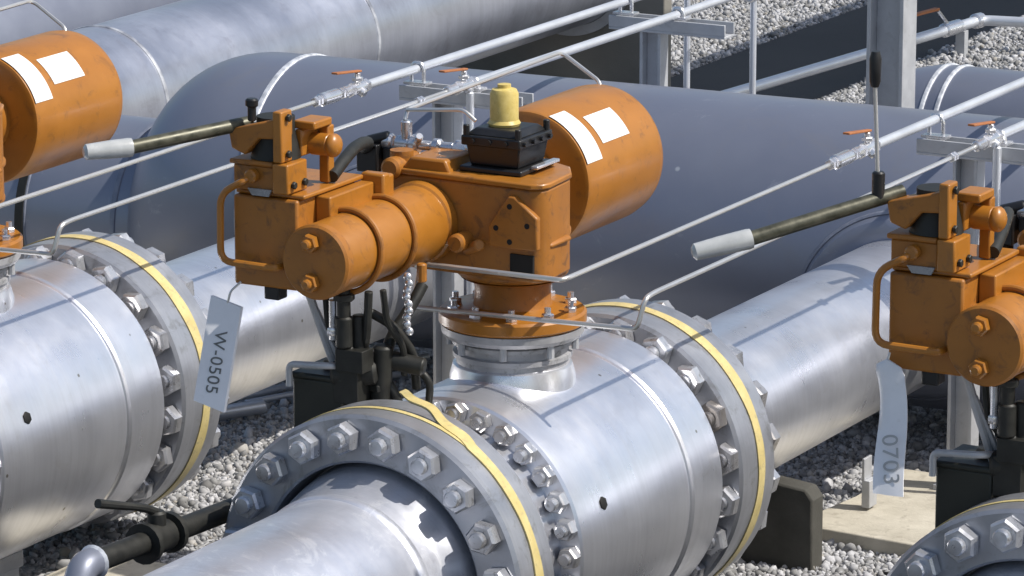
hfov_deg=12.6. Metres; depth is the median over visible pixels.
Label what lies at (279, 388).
loose pipe
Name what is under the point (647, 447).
pipeline valve
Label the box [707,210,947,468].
branch pipe
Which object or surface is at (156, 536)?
drain line
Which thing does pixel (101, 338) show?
pipeline valve
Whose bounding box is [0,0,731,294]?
instrument tube
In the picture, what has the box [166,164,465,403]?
branch pipe
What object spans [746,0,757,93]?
drop pipe
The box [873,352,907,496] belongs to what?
hanging tag
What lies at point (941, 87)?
background pipe
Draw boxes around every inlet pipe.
[143,463,476,575]
[968,561,1023,575]
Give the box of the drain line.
[64,497,231,575]
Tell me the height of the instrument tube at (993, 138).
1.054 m
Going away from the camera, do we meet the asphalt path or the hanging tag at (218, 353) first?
the hanging tag at (218, 353)
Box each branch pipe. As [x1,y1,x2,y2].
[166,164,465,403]
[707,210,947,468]
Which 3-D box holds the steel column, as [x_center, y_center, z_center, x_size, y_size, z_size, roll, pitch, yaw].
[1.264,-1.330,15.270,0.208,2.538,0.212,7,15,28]
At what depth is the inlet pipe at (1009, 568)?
9.72 m
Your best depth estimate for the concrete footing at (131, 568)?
11.87 m
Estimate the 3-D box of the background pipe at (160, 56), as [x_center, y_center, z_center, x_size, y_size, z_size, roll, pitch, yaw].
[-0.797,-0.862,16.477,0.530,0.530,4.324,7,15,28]
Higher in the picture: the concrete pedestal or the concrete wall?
the concrete wall
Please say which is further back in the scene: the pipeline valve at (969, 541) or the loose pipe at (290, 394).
the loose pipe at (290, 394)
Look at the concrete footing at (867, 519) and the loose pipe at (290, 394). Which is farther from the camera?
the loose pipe at (290, 394)
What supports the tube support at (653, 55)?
on the ground
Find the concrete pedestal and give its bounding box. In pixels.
[741,475,822,570]
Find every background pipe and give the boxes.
[0,0,180,44]
[71,0,613,117]
[915,63,1023,117]
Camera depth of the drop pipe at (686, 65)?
14.76 m
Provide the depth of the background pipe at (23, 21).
16.13 m
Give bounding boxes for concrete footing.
[46,560,166,575]
[822,455,935,555]
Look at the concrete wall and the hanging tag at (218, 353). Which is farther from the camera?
the concrete wall
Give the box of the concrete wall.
[456,0,671,86]
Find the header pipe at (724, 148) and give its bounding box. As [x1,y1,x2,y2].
[0,52,1023,409]
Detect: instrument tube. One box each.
[0,0,640,207]
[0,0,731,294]
[414,120,1023,435]
[415,77,1023,281]
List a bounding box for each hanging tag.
[194,281,242,412]
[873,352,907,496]
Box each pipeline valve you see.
[0,228,228,575]
[222,295,780,575]
[887,492,1023,575]
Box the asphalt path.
[671,0,1023,98]
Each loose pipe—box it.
[219,399,266,420]
[232,353,429,402]
[244,371,401,401]
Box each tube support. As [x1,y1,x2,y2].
[399,61,533,384]
[609,0,734,85]
[916,113,1023,489]
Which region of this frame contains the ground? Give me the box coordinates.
[19,0,1023,575]
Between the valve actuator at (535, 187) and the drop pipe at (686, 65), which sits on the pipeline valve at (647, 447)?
the valve actuator at (535, 187)
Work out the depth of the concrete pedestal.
12.04 m
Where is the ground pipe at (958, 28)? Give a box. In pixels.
[722,7,1023,93]
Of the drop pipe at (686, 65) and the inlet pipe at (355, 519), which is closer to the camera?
the inlet pipe at (355, 519)
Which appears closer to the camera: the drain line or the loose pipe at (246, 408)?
the drain line
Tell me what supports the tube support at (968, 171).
on the concrete footing at (867, 519)
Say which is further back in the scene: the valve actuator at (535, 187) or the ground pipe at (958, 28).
the ground pipe at (958, 28)
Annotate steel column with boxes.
[866,0,916,107]
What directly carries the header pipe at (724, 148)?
on the ground
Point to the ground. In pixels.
(31, 570)
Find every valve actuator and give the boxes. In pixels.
[0,0,122,258]
[82,51,662,426]
[691,51,1023,527]
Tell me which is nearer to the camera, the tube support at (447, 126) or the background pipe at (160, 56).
the tube support at (447, 126)
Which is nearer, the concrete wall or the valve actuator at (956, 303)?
the valve actuator at (956, 303)
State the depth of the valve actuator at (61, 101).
12.08 m
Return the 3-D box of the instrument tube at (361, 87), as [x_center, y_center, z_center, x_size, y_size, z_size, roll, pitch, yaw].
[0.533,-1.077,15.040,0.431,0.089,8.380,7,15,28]
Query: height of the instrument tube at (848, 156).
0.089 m
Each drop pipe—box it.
[683,0,690,87]
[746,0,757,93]

